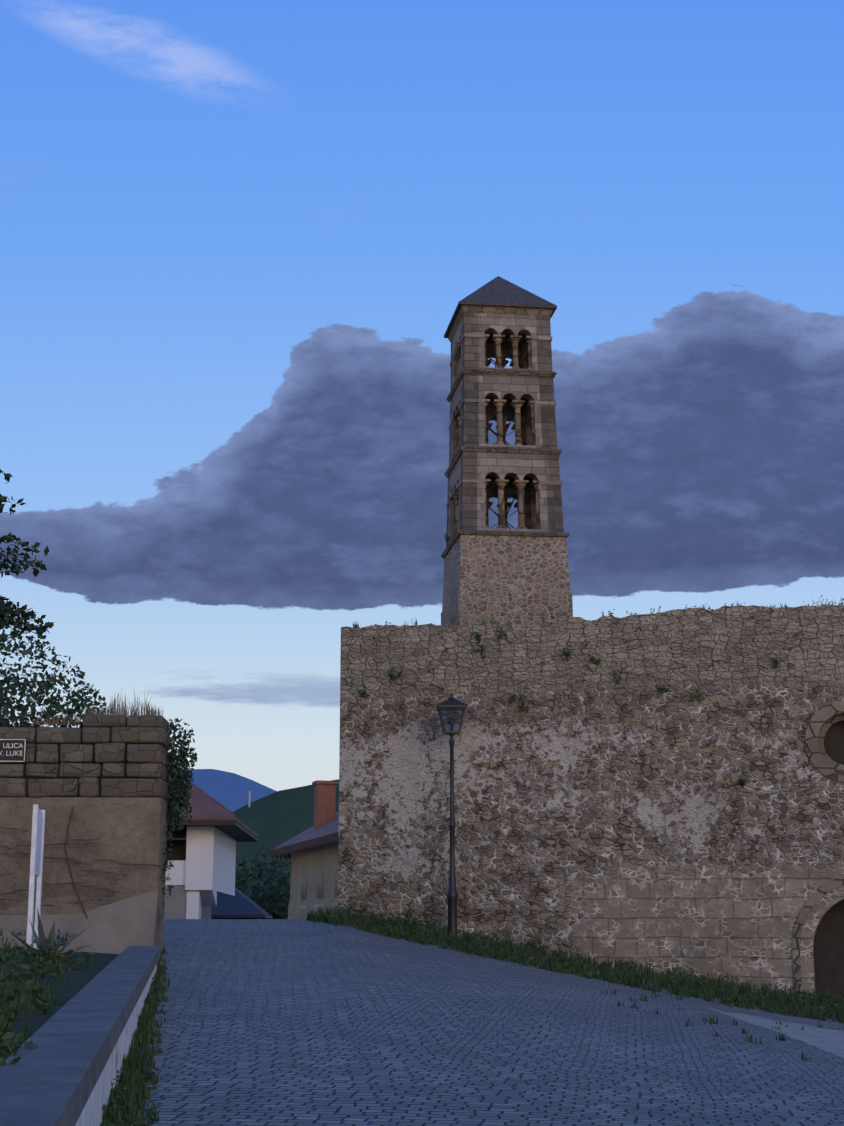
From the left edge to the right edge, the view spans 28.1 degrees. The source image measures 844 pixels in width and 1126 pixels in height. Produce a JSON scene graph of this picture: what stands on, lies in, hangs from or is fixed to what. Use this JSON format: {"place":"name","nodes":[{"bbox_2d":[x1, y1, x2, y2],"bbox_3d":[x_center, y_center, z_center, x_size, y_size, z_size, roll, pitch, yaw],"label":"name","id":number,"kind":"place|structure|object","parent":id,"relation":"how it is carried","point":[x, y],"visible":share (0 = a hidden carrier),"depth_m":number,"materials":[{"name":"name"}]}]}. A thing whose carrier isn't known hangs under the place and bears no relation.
{"place":"outdoors","nodes":[
{"label":"outdoors","id":0,"kind":"place"},
{"bbox_2d":[0,949,118,1049],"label":"planter ground","id":1,"kind":"structure","parent":0,"point":[75,983],"depth_m":14.82,"materials":[{"name":"soil"}]},
{"bbox_2d":[26,804,44,951],"bbox_3d":[-4.799,3.963,20.988,0.062,1.839,0.962,2,-13,-7],"label":"post","id":2,"kind":"object","parent":1,"relation":"on","point":[37,843],"visible":0.76,"depth_m":20.72,"materials":[{"name":"white metal"}]},
{"bbox_2d":[0,926,96,1064],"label":"planter grass and weeds","id":3,"kind":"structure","parent":1,"relation":"on","point":[37,995],"depth_m":12.60,"materials":[{"name":"green plant"}]},
{"bbox_2d":[11,943,95,974],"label":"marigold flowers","id":4,"kind":"object","parent":1,"relation":"on","point":[63,952],"visible":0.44,"depth_m":17.16,"materials":[{"name":"plant"}]},
{"bbox_2d":[9,908,98,962],"bbox_3d":[-4.011,4.081,18.379,1.135,0.660,1.184,-10,-16,37],"label":"agave plant","id":5,"kind":"object","parent":1,"relation":"on","point":[41,938],"visible":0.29,"depth_m":18.32,"materials":[{"name":"green plant"}]},
{"bbox_2d":[185,769,276,811],"bbox_3d":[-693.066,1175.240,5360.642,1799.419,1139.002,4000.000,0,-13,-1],"label":"mountain","id":6,"kind":"structure","parent":0,"point":[229,791],"depth_m":5443.17,"materials":[{"name":"blue"}]},
{"bbox_2d":[232,779,338,871],"bbox_3d":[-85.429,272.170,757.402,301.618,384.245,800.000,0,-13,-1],"label":"forest hill","id":7,"kind":"structure","parent":0,"point":[274,820],"depth_m":834.90,"materials":[{"name":"green plant"}]},
{"bbox_2d":[248,791,250,807],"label":"distant tower","id":8,"kind":"structure","parent":7,"relation":"on","point":[249,803],"depth_m":882.39,"materials":[{"name":"metal"}]},
{"bbox_2d":[0,0,843,790],"label":"sky","id":9,"kind":"structure","parent":0,"point":[242,241],"materials":[{"name":"blue"}]},
{"bbox_2d":[124,919,843,1125],"bbox_3d":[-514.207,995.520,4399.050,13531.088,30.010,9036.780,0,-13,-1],"label":"ground","id":10,"kind":"structure","parent":0,"point":[285,1022],"depth_m":14.80,"materials":[{"name":"grey stone"}]},
{"bbox_2d":[0,470,53,727],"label":"tree","id":11,"kind":"object","parent":10,"relation":"on","point":[14,611],"visible":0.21,"depth_m":32.05,"materials":[{"name":"green plant"}]},
{"bbox_2d":[0,946,160,1125],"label":"wall","id":12,"kind":"structure","parent":10,"relation":"on","point":[64,1073],"depth_m":8.82,"materials":[{"name":"concrete"}]},
{"bbox_2d":[0,714,169,953],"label":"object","id":13,"kind":"object","parent":10,"relation":"on","point":[105,776],"visible":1,"depth_m":25.60,"materials":[{"name":"stone"}]},
{"bbox_2d":[0,738,26,762],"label":"street plaque","id":14,"kind":"object","parent":13,"relation":"attached to","point":[12,750],"visible":1,"depth_m":25.79,"materials":[{"name":"metal"}]},
{"bbox_2d":[65,806,87,918],"bbox_3d":[-5.150,4.598,25.420,0.490,1.877,0.023,0,-13,-1],"label":"dead climber stem","id":15,"kind":"object","parent":13,"relation":"attached to","point":[69,864],"visible":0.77,"depth_m":25.42,"materials":[{"name":"brown plant"}]},
{"bbox_2d":[31,689,163,724],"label":"dry grass on old wall","id":16,"kind":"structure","parent":13,"relation":"on","point":[114,710],"depth_m":26.30,"materials":[{"name":"beige plant"}]},
{"bbox_2d":[0,610,197,904],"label":"shrubs and ivy","id":17,"kind":"object","parent":10,"relation":"on","point":[179,790],"visible":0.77,"depth_m":26.74,"materials":[{"name":"green plant"}]},
{"bbox_2d":[164,767,258,918],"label":"white house","id":18,"kind":"structure","parent":10,"relation":"on","point":[201,875],"depth_m":61.07,"materials":[{"name":"paint"}]},
{"bbox_2d":[211,888,272,918],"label":"slate roof house","id":19,"kind":"structure","parent":10,"relation":"on","point":[239,905],"depth_m":76.63,"materials":[{"name":"tile"}]},
{"bbox_2d":[235,857,289,908],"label":"foliage","id":20,"kind":"object","parent":10,"relation":"on","point":[239,877],"visible":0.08,"depth_m":91.74,"materials":[{"name":"green plant"}]},
{"bbox_2d":[235,847,290,872],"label":"foliage","id":21,"kind":"object","parent":10,"relation":"on","point":[268,850],"visible":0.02,"depth_m":155.52,"materials":[{"name":"green plant"}]},
{"bbox_2d":[235,857,290,879],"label":"foliage","id":22,"kind":"object","parent":10,"relation":"on","point":[283,860],"visible":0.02,"depth_m":119.64,"materials":[{"name":"green plant"}]},
{"bbox_2d":[238,860,290,918],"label":"foliage","id":23,"kind":"object","parent":10,"relation":"on","point":[273,894],"visible":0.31,"depth_m":84.66,"materials":[{"name":"green plant"}]},
{"bbox_2d":[246,861,287,881],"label":"foliage","id":24,"kind":"object","parent":10,"relation":"on","point":[272,862],"depth_m":110.47,"materials":[{"name":"green plant"}]},
{"bbox_2d":[271,780,338,918],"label":"old house","id":25,"kind":"structure","parent":10,"relation":"on","point":[312,851],"depth_m":51.81,"materials":[{"name":"paint"}]},
{"bbox_2d":[301,870,337,900],"label":"windows","id":26,"kind":"structure","parent":25,"relation":"in","point":[320,878],"depth_m":50.31,"materials":[{"name":"grey glass"}]},
{"bbox_2d":[436,693,466,937],"bbox_3d":[0.645,5.643,36.200,0.650,5.774,0.650,0,-13,-1],"label":"street lamp","id":27,"kind":"object","parent":10,"relation":"on","point":[451,703],"visible":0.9,"depth_m":36.29,"materials":[{"name":"metal"}]},
{"bbox_2d":[100,532,843,1125],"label":"weeds","id":28,"kind":"object","parent":10,"relation":"on","point":[484,942],"visible":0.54,"depth_m":31.66,"materials":[{"name":"green plant"}]},
{"bbox_2d":[102,600,843,1125],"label":"grass tufts","id":29,"kind":"object","parent":10,"relation":"on","point":[132,1078],"visible":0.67,"depth_m":28.78,"materials":[{"name":"green plant"}]},
{"bbox_2d":[441,535,572,625],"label":"tower base","id":30,"kind":"object","parent":10,"relation":"on","point":[523,580],"visible":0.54,"depth_m":56.45,"materials":[{"name":"beige stone"}]},
{"bbox_2d":[446,312,563,546],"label":"tower storeys","id":31,"kind":"object","parent":30,"relation":"on","point":[473,392],"visible":0.69,"depth_m":58.20,"materials":[{"name":"beige stone"}]},
{"bbox_2d":[448,334,546,533],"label":"window columns","id":32,"kind":"structure","parent":31,"relation":"attached to","point":[501,428],"depth_m":58.19,"materials":[{"name":"beige stone"}]},
{"bbox_2d":[444,276,556,337],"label":"tower roof","id":33,"kind":"structure","parent":31,"relation":"on","point":[499,291],"depth_m":59.16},
{"bbox_2d":[441,305,569,557],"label":"cornices","id":34,"kind":"object","parent":31,"relation":"attached to","point":[503,310],"visible":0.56,"depth_m":58.20,"materials":[{"name":"beige stone"}]},
{"bbox_2d":[338,604,843,996],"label":"stone wall","id":35,"kind":"structure","parent":10,"relation":"on","point":[600,814],"depth_m":36.29,"materials":[{"name":"beige stone"}]},
{"bbox_2d":[792,701,843,995],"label":"stone arch surrounds","id":36,"kind":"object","parent":35,"relation":"attached to","point":[824,719],"depth_m":35.23,"materials":[{"name":"stone"}]},
{"bbox_2d":[486,344,528,528],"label":"tower floor braces","id":37,"kind":"object","parent":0,"point":[492,431],"visible":0.12,"depth_m":59.20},
{"bbox_2d":[814,721,843,1001],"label":"infill wall","id":38,"kind":"structure","parent":0,"point":[829,953],"depth_m":35.07,"materials":[{"name":"black"}]}
]}

